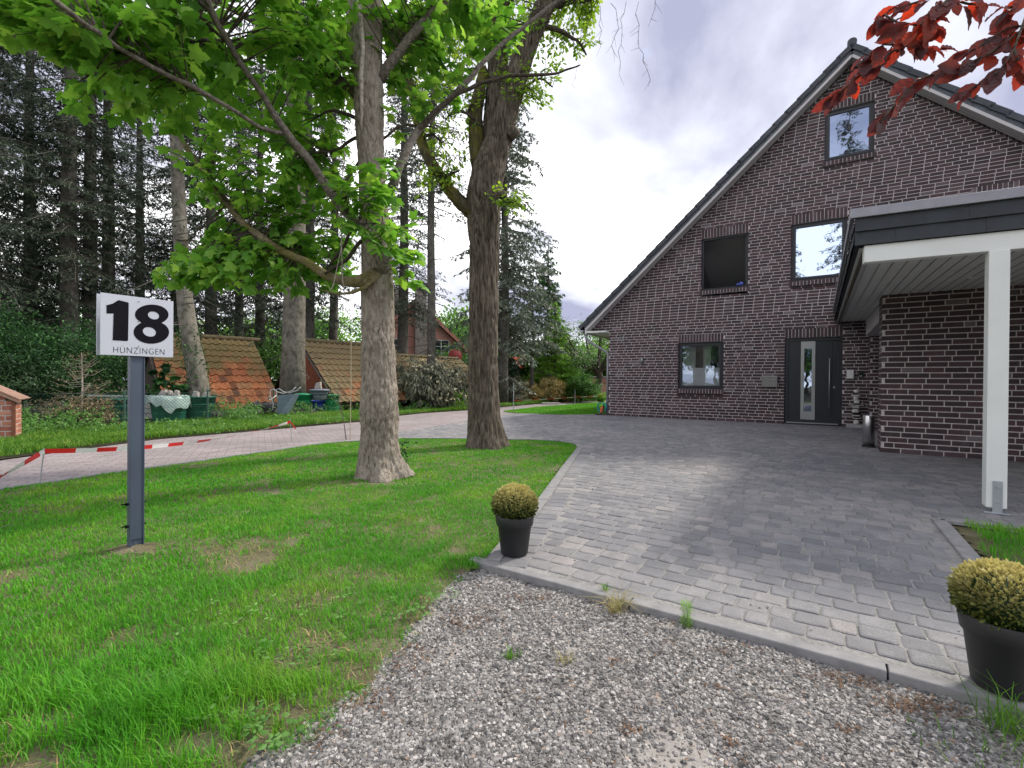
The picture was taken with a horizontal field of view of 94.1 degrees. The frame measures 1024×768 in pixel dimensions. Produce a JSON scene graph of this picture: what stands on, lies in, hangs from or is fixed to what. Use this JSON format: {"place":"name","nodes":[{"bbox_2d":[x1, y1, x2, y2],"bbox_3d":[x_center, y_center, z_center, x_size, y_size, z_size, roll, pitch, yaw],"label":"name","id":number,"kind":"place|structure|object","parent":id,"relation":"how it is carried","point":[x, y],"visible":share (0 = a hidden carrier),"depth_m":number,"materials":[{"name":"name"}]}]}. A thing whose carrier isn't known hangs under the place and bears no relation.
{"place":"outdoors","nodes":[
{"label":"outdoors","id":0,"kind":"place"},
{"bbox_2d":[0,437,576,767],"bbox_3d":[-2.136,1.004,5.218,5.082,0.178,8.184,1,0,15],"label":"lawn grass","id":1,"kind":"structure","parent":0,"point":[105,723],"depth_m":2.42,"materials":[{"name":"green plant"}]},
{"bbox_2d":[104,542,167,555],"bbox_3d":[-2.390,1.030,3.029,0.379,0.032,0.268,0,0,0],"label":"footing","id":2,"kind":"object","parent":1,"relation":"on","point":[122,549],"visible":0.8,"depth_m":2.99,"materials":[{"name":"soil"}]},
{"bbox_2d":[96,292,172,547],"bbox_3d":[-2.384,0.239,3.025,0.078,1.573,0.378,1,0,35],"label":"signpost","id":3,"kind":"object","parent":2,"relation":"on","point":[136,330],"visible":1,"depth_m":3.00,"materials":[{"name":"grey metal"}]},
{"bbox_2d":[0,490,479,767],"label":"dry straw","id":4,"kind":"object","parent":1,"relation":"on","point":[263,664],"visible":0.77,"depth_m":2.03,"materials":[{"name":"beige plant"}]},
{"bbox_2d":[74,574,459,750],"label":"lawn weeds","id":5,"kind":"object","parent":1,"relation":"on","point":[275,739],"visible":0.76,"depth_m":1.53,"materials":[{"name":"green plant"}]},
{"bbox_2d":[0,0,580,482],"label":"maple tree","id":6,"kind":"object","parent":1,"relation":"on","point":[134,42],"visible":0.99,"depth_m":5.20,"materials":[{"name":"green plant"}]},
{"bbox_2d":[383,0,659,449],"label":"oak tree","id":7,"kind":"object","parent":1,"relation":"on","point":[492,135],"visible":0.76,"depth_m":7.76,"materials":[{"name":"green plant"}]},
{"bbox_2d":[0,399,590,458],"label":"verge ground","id":8,"kind":"structure","parent":0,"point":[87,446],"depth_m":9.21,"materials":[{"name":"green plant"}]},
{"bbox_2d":[0,385,30,437],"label":"brick hut","id":9,"kind":"object","parent":8,"relation":"on","point":[10,418],"visible":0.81,"depth_m":7.74,"materials":[{"name":"brick"}]},
{"bbox_2d":[21,401,99,424],"bbox_3d":[-9.670,0.641,10.052,1.650,0.695,1.010,0,0,0],"label":"bramble","id":10,"kind":"object","parent":8,"relation":"on","point":[40,406],"visible":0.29,"depth_m":9.97,"materials":[{"name":"green plant"}]},
{"bbox_2d":[28,394,124,425],"bbox_3d":[-9.056,0.591,10.055,1.668,0.806,1.410,0,0,0],"label":"brushwood","id":11,"kind":"object","parent":8,"relation":"on","point":[89,408],"visible":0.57,"depth_m":10.01,"materials":[{"name":"brown plant"}]},
{"bbox_2d":[41,351,120,409],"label":"dead sapling","id":12,"kind":"object","parent":8,"relation":"on","point":[81,375],"visible":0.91,"depth_m":10.39,"materials":[{"name":"plant"}]},
{"bbox_2d":[5,388,322,426],"bbox_3d":[-8.183,0.578,11.725,1.424,0.916,8.925,1,0,34],"label":"wire fence","id":13,"kind":"object","parent":8,"relation":"on","point":[207,412],"visible":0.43,"depth_m":10.96,"materials":[{"name":"green metal"}]},
{"bbox_2d":[210,405,320,417],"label":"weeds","id":14,"kind":"object","parent":8,"relation":"on","point":[275,411],"visible":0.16,"depth_m":13.38,"materials":[{"name":"green plant"}]},
{"bbox_2d":[295,393,311,408],"bbox_3d":[-6.442,0.607,14.704,0.560,0.655,0.560,0,0,-17],"label":"rain barrel","id":15,"kind":"object","parent":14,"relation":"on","point":[305,398],"visible":0.53,"depth_m":14.52,"materials":[{"name":"green plastic"}]},
{"bbox_2d":[262,387,300,414],"bbox_3d":[-6.532,0.525,13.457,0.959,0.908,0.508,0,0,-8],"label":"wheelbarrow","id":16,"kind":"object","parent":8,"relation":"on","point":[285,404],"visible":0.79,"depth_m":13.31,"materials":[{"name":"grey metal"}]},
{"bbox_2d":[13,397,562,438],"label":"verge weeds","id":17,"kind":"object","parent":8,"relation":"on","point":[80,423],"visible":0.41,"depth_m":9.79,"materials":[{"name":"green plant"}]},
{"bbox_2d":[311,400,325,410],"bbox_3d":[-6.137,0.726,15.004,0.550,0.420,0.550,0,0,-29],"label":"blue barrel","id":18,"kind":"object","parent":8,"relation":"on","point":[320,403],"visible":0.41,"depth_m":14.82,"materials":[{"name":"plastic"}]},
{"bbox_2d":[309,389,329,399],"bbox_3d":[-6.041,0.314,14.952,0.630,0.335,0.630,0,0,-44],"label":"grey tub","id":19,"kind":"object","parent":18,"relation":"on","point":[318,394],"visible":0.94,"depth_m":14.73,"materials":[{"name":"plastic"}]},
{"bbox_2d":[323,394,339,411],"bbox_3d":[-5.761,0.638,15.204,0.540,0.600,0.540,0,0,-37],"label":"rain barrel","id":20,"kind":"object","parent":8,"relation":"on","point":[329,400],"visible":0.47,"depth_m":14.99,"materials":[{"name":"green plastic"}]},
{"bbox_2d":[274,338,423,403],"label":"tiled shed","id":21,"kind":"structure","parent":8,"relation":"on","point":[340,362],"depth_m":17.13,"materials":[{"name":"brown tile"}]},
{"bbox_2d":[396,354,468,412],"bbox_3d":[-3.169,0.001,18.066,2.861,2.272,2.989,0,0,-44],"label":"viburnum shrub","id":22,"kind":"object","parent":8,"relation":"on","point":[432,385],"visible":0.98,"depth_m":17.43,"materials":[{"name":"green plant"}]},
{"bbox_2d":[436,10,565,406],"bbox_3d":[-0.380,-8.453,22.100,5.778,19.004,5.731,1,0,15],"label":"conifer","id":23,"kind":"object","parent":8,"relation":"on","point":[507,281],"visible":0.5,"depth_m":21.79,"materials":[{"name":"green plant"}]},
{"bbox_2d":[508,374,530,401],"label":"laurel bush","id":24,"kind":"object","parent":8,"relation":"on","point":[516,396],"visible":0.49,"depth_m":22.76,"materials":[{"name":"green plant"}]},
{"bbox_2d":[498,273,569,389],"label":"conifer","id":25,"kind":"object","parent":8,"relation":"on","point":[546,344],"visible":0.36,"depth_m":24.89,"materials":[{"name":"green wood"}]},
{"bbox_2d":[525,384,543,399],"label":"golden bush","id":26,"kind":"object","parent":8,"relation":"on","point":[538,392],"visible":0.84,"depth_m":24.62,"materials":[{"name":"yellow plant"}]},
{"bbox_2d":[519,334,575,398],"bbox_3d":[2.176,-1.014,28.057,3.881,4.028,2.587,0,0,0],"label":"garden bush","id":27,"kind":"object","parent":8,"relation":"on","point":[539,359],"visible":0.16,"depth_m":27.62,"materials":[{"name":"green plant"}]},
{"bbox_2d":[537,375,567,400],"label":"golden bush","id":28,"kind":"object","parent":8,"relation":"on","point":[550,388],"visible":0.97,"depth_m":25.01,"materials":[{"name":"yellow plant"}]},
{"bbox_2d":[534,295,580,380],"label":"larch tree","id":29,"kind":"object","parent":8,"relation":"on","point":[560,340],"visible":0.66,"depth_m":25.72,"materials":[{"name":"green plant"}]},
{"bbox_2d":[543,359,578,400],"bbox_3d":[2.836,-0.210,26.413,2.378,2.529,1.834,0,0,0],"label":"garden bush","id":30,"kind":"object","parent":8,"relation":"on","point":[572,372],"visible":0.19,"depth_m":26.10,"materials":[{"name":"green plant"}]},
{"bbox_2d":[0,401,605,487],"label":"road","id":31,"kind":"structure","parent":0,"point":[60,465],"depth_m":7.47,"materials":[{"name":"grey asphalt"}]},
{"bbox_2d":[39,448,44,481],"bbox_3d":[-4.812,0.852,4.882,0.060,0.391,0.012,0,0,0],"label":"metal stake","id":32,"kind":"object","parent":31,"relation":"on","point":[41,467],"visible":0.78,"depth_m":4.88,"materials":[{"name":"grey metal"}]},
{"bbox_2d":[0,449,44,477],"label":"barrier tape","id":33,"kind":"object","parent":32,"relation":"attached to","point":[33,457],"visible":1,"depth_m":4.65,"materials":[{"name":"plastic"}]},
{"bbox_2d":[320,376,346,439],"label":"sapling","id":34,"kind":"object","parent":31,"relation":"on","point":[336,381],"visible":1,"depth_m":8.62,"materials":[{"name":"green plant"}]},
{"bbox_2d":[559,373,603,402],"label":"round shrub","id":35,"kind":"object","parent":31,"relation":"on","point":[586,384],"visible":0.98,"depth_m":24.65,"materials":[{"name":"green plant"}]},
{"bbox_2d":[0,380,986,669],"bbox_3d":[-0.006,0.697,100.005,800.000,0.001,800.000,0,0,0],"label":"ground","id":36,"kind":"structure","parent":0,"point":[328,424],"depth_m":10.77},
{"bbox_2d":[0,338,54,403],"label":"holly bush","id":37,"kind":"object","parent":36,"relation":"on","point":[6,364],"visible":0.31,"depth_m":11.42,"materials":[{"name":"green plant"}]},
{"bbox_2d":[0,35,58,340],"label":"conifer","id":38,"kind":"object","parent":36,"relation":"on","point":[4,53],"visible":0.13,"depth_m":18.62,"materials":[{"name":"green plant"}]},
{"bbox_2d":[0,347,98,417],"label":"holly bush","id":39,"kind":"object","parent":36,"relation":"on","point":[20,385],"visible":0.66,"depth_m":11.18,"materials":[{"name":"green plant"}]},
{"bbox_2d":[0,8,100,386],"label":"conifer","id":40,"kind":"object","parent":36,"relation":"on","point":[20,287],"visible":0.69,"depth_m":15.96,"materials":[{"name":"green plant"}]},
{"bbox_2d":[0,49,100,401],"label":"conifer","id":41,"kind":"object","parent":36,"relation":"on","point":[41,87],"visible":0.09,"depth_m":21.81,"materials":[{"name":"green plant"}]},
{"bbox_2d":[0,295,126,416],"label":"yew bush","id":42,"kind":"object","parent":36,"relation":"on","point":[9,326],"visible":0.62,"depth_m":12.05,"materials":[{"name":"green plant"}]},
{"bbox_2d":[6,316,127,394],"bbox_3d":[-16.797,-1.225,19.140,7.637,4.374,5.281,0,0,0],"label":"thicket bush","id":43,"kind":"object","parent":36,"relation":"on","point":[114,380],"visible":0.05,"depth_m":18.15,"materials":[{"name":"green plant"}]},
{"bbox_2d":[1,312,147,416],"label":"yew bush","id":44,"kind":"object","parent":36,"relation":"on","point":[97,373],"visible":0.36,"depth_m":12.69,"materials":[{"name":"green plant"}]},
{"bbox_2d":[0,54,153,407],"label":"conifer","id":45,"kind":"object","parent":36,"relation":"on","point":[70,281],"visible":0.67,"depth_m":16.75,"materials":[{"name":"green plant"}]},
{"bbox_2d":[1,7,154,403],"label":"conifer","id":46,"kind":"object","parent":36,"relation":"on","point":[87,299],"visible":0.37,"depth_m":17.85,"materials":[{"name":"green plant"}]},
{"bbox_2d":[24,72,175,397],"bbox_3d":[-16.911,-10.478,19.752,5.013,22.804,4.595,0,0,-17],"label":"conifer","id":47,"kind":"object","parent":36,"relation":"on","point":[109,268],"visible":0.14,"depth_m":20.06,"materials":[{"name":"green plant"}]},
{"bbox_2d":[96,398,126,420],"bbox_3d":[-10.121,0.643,12.204,0.830,0.550,0.830,0,0,-13],"label":"water tub","id":48,"kind":"object","parent":36,"relation":"on","point":[119,408],"visible":0.23,"depth_m":11.93,"materials":[{"name":"green plastic"}]},
{"bbox_2d":[97,6,173,297],"bbox_3d":[-18.606,-10.108,24.032,4.014,22.005,4.742,0,0,-16],"label":"conifer","id":49,"kind":"object","parent":36,"relation":"on","point":[152,200],"visible":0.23,"depth_m":23.90,"materials":[{"name":"green plant"}]},
{"bbox_2d":[145,363,189,394],"bbox_3d":[-9.322,0.172,12.906,1.287,1.501,0.615,0,0,0],"label":"maple sucker","id":50,"kind":"object","parent":36,"relation":"on","point":[162,382],"visible":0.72,"depth_m":12.82,"materials":[{"name":"green plant"}]},
{"bbox_2d":[147,396,190,421],"bbox_3d":[-8.735,0.619,12.154,0.910,0.620,0.910,0,0,-23],"label":"water tub","id":51,"kind":"object","parent":36,"relation":"on","point":[167,415],"visible":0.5,"depth_m":11.84,"materials":[{"name":"green plastic"}]},
{"bbox_2d":[145,395,191,413],"bbox_3d":[-8.736,0.501,12.119,0.981,0.460,0.976,0,0,0],"label":"plastic film","id":52,"kind":"object","parent":51,"relation":"on","point":[183,405],"visible":0.64,"depth_m":11.79,"materials":[{"name":"white plastic"}]},
{"bbox_2d":[86,70,253,396],"bbox_3d":[-9.445,-4.644,13.259,3.962,11.339,3.888,1,0,38],"label":"leaning fir","id":53,"kind":"object","parent":36,"relation":"on","point":[196,370],"visible":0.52,"depth_m":13.12,"materials":[{"name":"grey plant"}]},
{"bbox_2d":[124,25,226,331],"bbox_3d":[-17.960,-12.233,26.028,5.872,26.255,6.194,0,0,-36],"label":"conifer","id":54,"kind":"object","parent":36,"relation":"on","point":[168,257],"visible":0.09,"depth_m":25.70,"materials":[{"name":"green plant"}]},
{"bbox_2d":[186,396,217,419],"bbox_3d":[-8.349,0.629,12.754,0.810,0.600,0.810,0,0,0],"label":"water tub","id":55,"kind":"object","parent":36,"relation":"on","point":[197,404],"visible":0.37,"depth_m":12.46,"materials":[{"name":"green plastic"}]},
{"bbox_2d":[140,0,275,344],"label":"conifer","id":56,"kind":"object","parent":36,"relation":"on","point":[210,325],"visible":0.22,"depth_m":20.73,"materials":[{"name":"green plant"}]},
{"bbox_2d":[145,332,277,410],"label":"tiled shed","id":57,"kind":"structure","parent":36,"relation":"on","point":[235,365],"depth_m":15.96,"materials":[{"name":"orange tile"}]},
{"bbox_2d":[203,5,272,336],"bbox_3d":[-14.151,-9.532,24.966,3.813,20.904,4.505,1,0,18],"label":"conifer","id":58,"kind":"object","parent":36,"relation":"on","point":[239,29],"visible":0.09,"depth_m":24.88,"materials":[{"name":"green plant"}]},
{"bbox_2d":[199,5,283,363],"bbox_3d":[-14.197,-11.586,26.674,5.899,25.005,5.592,0,0,-23],"label":"conifer","id":59,"kind":"object","parent":36,"relation":"on","point":[260,155],"visible":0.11,"depth_m":26.76,"materials":[{"name":"green plant"}]},
{"bbox_2d":[254,332,281,385],"bbox_3d":[-12.630,-1.109,26.023,5.162,4.165,4.904,0,0,-37],"label":"thicket bush","id":60,"kind":"object","parent":36,"relation":"on","point":[271,354],"visible":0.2,"depth_m":25.19,"materials":[{"name":"green plant"}]},
{"bbox_2d":[227,0,348,404],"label":"conifer","id":61,"kind":"object","parent":36,"relation":"on","point":[293,374],"visible":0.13,"depth_m":15.03,"materials":[{"name":"plant"}]},
{"bbox_2d":[0,437,581,561],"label":"kerb border","id":62,"kind":"object","parent":36,"relation":"on","point":[496,555],"visible":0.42,"depth_m":5.69,"materials":[{"name":"concrete"}]},
{"bbox_2d":[243,0,360,368],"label":"conifer","id":63,"kind":"object","parent":36,"relation":"on","point":[312,300],"visible":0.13,"depth_m":21.25,"materials":[{"name":"green plant"}]},
{"bbox_2d":[250,303,355,367],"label":"broadleaf tree","id":64,"kind":"object","parent":36,"relation":"on","point":[319,322],"visible":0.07,"depth_m":40.41,"materials":[{"name":"green plant"}]},
{"bbox_2d":[270,298,360,341],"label":"broadleaf tree","id":65,"kind":"object","parent":36,"relation":"on","point":[349,335],"visible":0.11,"depth_m":43.49,"materials":[{"name":"green plant"}]},
{"bbox_2d":[313,11,360,339],"bbox_3d":[-9.233,-10.038,25.062,4.014,22.005,4.742,0,0,-39],"label":"conifer","id":66,"kind":"object","parent":36,"relation":"on","point":[333,333],"visible":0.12,"depth_m":24.84,"materials":[{"name":"green plant"}]},
{"bbox_2d":[344,0,455,353],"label":"conifer","id":67,"kind":"object","parent":36,"relation":"on","point":[401,307],"visible":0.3,"depth_m":23.77,"materials":[{"name":"green plant"}]},
{"bbox_2d":[384,0,471,366],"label":"conifer","id":68,"kind":"object","parent":36,"relation":"on","point":[431,220],"visible":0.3,"depth_m":19.84,"materials":[{"name":"green plant"}]},
{"bbox_2d":[394,284,467,355],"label":"gabled cottage","id":69,"kind":"structure","parent":36,"relation":"on","point":[447,338],"depth_m":30.90,"materials":[{"name":"red brick"}]},
{"bbox_2d":[400,354,468,401],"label":"tiled shed","id":70,"kind":"structure","parent":36,"relation":"on","point":[461,363],"depth_m":23.82,"materials":[{"name":"brown tile"}]},
{"bbox_2d":[437,304,468,363],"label":"broadleaf tree","id":71,"kind":"object","parent":36,"relation":"on","point":[455,331],"visible":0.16,"depth_m":40.05,"materials":[{"name":"green plant"}]},
{"bbox_2d":[436,340,510,364],"bbox_3d":[-2.304,-1.024,29.601,6.031,4.151,4.586,0,0,0],"label":"thicket bush","id":72,"kind":"object","parent":36,"relation":"on","point":[464,360],"visible":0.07,"depth_m":29.19,"materials":[{"name":"green plant"}]},
{"bbox_2d":[498,358,522,393],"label":"evergreen bush","id":73,"kind":"object","parent":36,"relation":"on","point":[509,371],"visible":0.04,"depth_m":24.52,"materials":[{"name":"green plant"}]},
{"bbox_2d":[529,242,578,351],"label":"conifer","id":74,"kind":"object","parent":36,"relation":"on","point":[548,284],"visible":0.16,"depth_m":30.84,"materials":[{"name":"green plant"}]},
{"bbox_2d":[540,315,608,400],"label":"apple tree","id":75,"kind":"object","parent":36,"relation":"on","point":[577,361],"visible":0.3,"depth_m":26.68,"materials":[{"name":"green plant"}]},
{"bbox_2d":[582,347,606,383],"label":"garden bush","id":76,"kind":"object","parent":36,"relation":"on","point":[602,360],"visible":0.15,"depth_m":30.63,"materials":[{"name":"green plant"}]},
{"bbox_2d":[953,526,1023,564],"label":"bed soil","id":77,"kind":"structure","parent":36,"relation":"on","point":[971,536],"depth_m":3.28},
{"bbox_2d":[961,516,1023,564],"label":"grass","id":78,"kind":"structure","parent":77,"relation":"on","point":[1002,534],"depth_m":3.23,"materials":[{"name":"green plant"}]},
{"bbox_2d":[0,0,1023,379],"label":"sky","id":79,"kind":"structure","parent":0,"point":[624,161],"materials":[{"name":"white"}]},
{"bbox_2d":[503,402,605,414],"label":"lawn grass","id":80,"kind":"structure","parent":0,"point":[579,408],"depth_m":17.69,"materials":[{"name":"green plant"}]},
{"bbox_2d":[244,568,1023,767],"bbox_3d":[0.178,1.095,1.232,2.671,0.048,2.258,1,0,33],"label":"gravel","id":81,"kind":"structure","parent":0,"point":[450,729],"depth_m":1.62,"materials":[{"name":"grey gravel"}]},
{"bbox_2d":[581,582,659,617],"bbox_3d":[0.518,1.055,2.309,0.435,0.085,0.419,1,0,23],"label":"grass tuft","id":82,"kind":"object","parent":81,"relation":"on","point":[612,606],"visible":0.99,"depth_m":2.30,"materials":[{"name":"green plant"}]},
{"bbox_2d":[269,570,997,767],"bbox_3d":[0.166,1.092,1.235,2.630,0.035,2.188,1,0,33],"label":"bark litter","id":83,"kind":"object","parent":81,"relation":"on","point":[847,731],"visible":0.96,"depth_m":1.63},
{"bbox_2d":[272,575,1005,767],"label":"fallen twigs","id":84,"kind":"object","parent":81,"relation":"on","point":[574,678],"visible":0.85,"depth_m":1.66,"materials":[{"name":"brown wood"}]},
{"bbox_2d":[679,598,693,627],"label":"seedling","id":85,"kind":"object","parent":81,"relation":"on","point":[688,606],"visible":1,"depth_m":2.15,"materials":[{"name":"green plant"}]},
{"bbox_2d":[902,657,1023,748],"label":"grass tuft","id":86,"kind":"object","parent":81,"relation":"on","point":[1012,721],"visible":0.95,"depth_m":1.53,"materials":[{"name":"green plant"}]},
{"bbox_2d":[907,709,1023,767],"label":"grass","id":87,"kind":"structure","parent":81,"relation":"on","point":[983,748],"depth_m":1.43,"materials":[{"name":"plant"}]},
{"bbox_2d":[399,413,1023,687],"bbox_3d":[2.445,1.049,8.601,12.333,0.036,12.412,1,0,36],"label":"driveway paving","id":88,"kind":"structure","parent":0,"point":[945,626],"depth_m":3.69,"materials":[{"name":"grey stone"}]},
{"bbox_2d":[491,482,538,556],"bbox_3d":[0.016,0.823,2.942,0.307,0.437,0.312,0,0,0],"label":"potted box ball","id":89,"kind":"object","parent":88,"relation":"on","point":[515,513],"visible":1,"depth_m":2.86,"materials":[{"name":"black plastic"}]},
{"bbox_2d":[578,37,1023,425],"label":"brick house","id":90,"kind":"structure","parent":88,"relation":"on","point":[765,220],"depth_m":12.66,"materials":[{"name":"brown brick"}]},
{"bbox_2d":[678,342,723,388],"bbox_3d":[5.553,-0.530,13.993,1.246,1.369,0.196,1,0,33],"label":"window","id":91,"kind":"structure","parent":90,"relation":"in","point":[690,377],"depth_m":13.99,"materials":[{"name":"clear glass"}]},
{"bbox_2d":[702,233,747,291],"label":"window","id":92,"kind":"structure","parent":90,"relation":"in","point":[746,234],"depth_m":13.48,"materials":[{"name":"black glass"}]},
{"bbox_2d":[762,376,777,386],"bbox_3d":[6.937,-0.069,12.837,0.380,0.300,0.121,1,0,33],"label":"mailbox","id":93,"kind":"object","parent":90,"relation":"attached to","point":[769,381],"visible":1,"depth_m":12.79,"materials":[{"name":"metal"}]},
{"bbox_2d":[784,336,842,425],"bbox_3d":[7.814,-0.074,12.396,1.266,2.268,0.190,1,0,33],"label":"door","id":94,"kind":"structure","parent":90,"relation":"in","point":[813,366],"depth_m":12.39,"materials":[{"name":"black metal"}]},
{"bbox_2d":[791,217,846,281],"bbox_3d":[7.944,-3.453,12.366,1.216,1.509,0.080,1,0,33],"label":"window","id":95,"kind":"structure","parent":90,"relation":"in","point":[817,248],"depth_m":12.36,"materials":[{"name":"clear glass"}]},
{"bbox_2d":[825,101,874,161],"bbox_3d":[8.489,-6.322,12.011,1.016,1.279,0.080,1,0,33],"label":"window","id":96,"kind":"structure","parent":90,"relation":"in","point":[846,131],"depth_m":11.99,"materials":[{"name":"clear glass"}]},
{"bbox_2d":[846,389,863,427],"bbox_3d":[8.428,0.600,11.674,0.400,0.937,0.250,1,0,33],"label":"totem","id":97,"kind":"object","parent":88,"relation":"on","point":[856,414],"visible":0.98,"depth_m":11.63,"materials":[{"name":"stone"}]},
{"bbox_2d":[861,415,875,447],"bbox_3d":[6.057,0.800,8.094,0.200,0.535,0.200,0,0,0],"label":"steel bin","id":98,"kind":"object","parent":88,"relation":"on","point":[868,439],"visible":1,"depth_m":8.03,"materials":[{"name":"silver metal"}]},
{"bbox_2d":[833,186,1023,515],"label":"carport","id":99,"kind":"object","parent":88,"relation":"on","point":[931,292],"visible":0.99,"depth_m":6.65,"materials":[{"name":"brick"}]},
{"bbox_2d":[931,517,1023,569],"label":"kerb bed border","id":100,"kind":"object","parent":88,"relation":"on","point":[959,544],"visible":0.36,"depth_m":3.36,"materials":[{"name":"concrete"}]},
{"bbox_2d":[945,556,1023,700],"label":"potted box ball","id":101,"kind":"object","parent":88,"relation":"on","point":[987,600],"visible":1,"depth_m":1.63,"materials":[{"name":"green plant"}]},
{"label":"gravel ground","id":102,"kind":"structure","parent":0,"visible":0},
{"bbox_2d":[468,557,1023,714],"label":"kerb edging","id":103,"kind":"object","parent":102,"relation":"on","point":[895,674],"visible":0.48,"depth_m":1.96,"materials":[{"name":"concrete"}]},
{"bbox_2d":[811,0,1023,136],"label":"copper beech","id":104,"kind":"object","parent":102,"relation":"on","point":[927,29],"visible":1,"depth_m":1.24,"materials":[{"name":"red plant"}]},
{"bbox_3d":[-3.879,0.822,8.371,0.040,0.431,0.012,0,0,0],"label":"metal stake","id":105,"kind":"object","parent":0,"visible":0},
{"bbox_2d":[45,421,289,452],"bbox_3d":[-4.340,0.733,6.626,0.049,0.170,3.608,1,0,14],"label":"barrier tape","id":106,"kind":"object","parent":105,"relation":"attached to","point":[84,450],"visible":0.94,"depth_m":5.57,"materials":[{"name":"plastic"}]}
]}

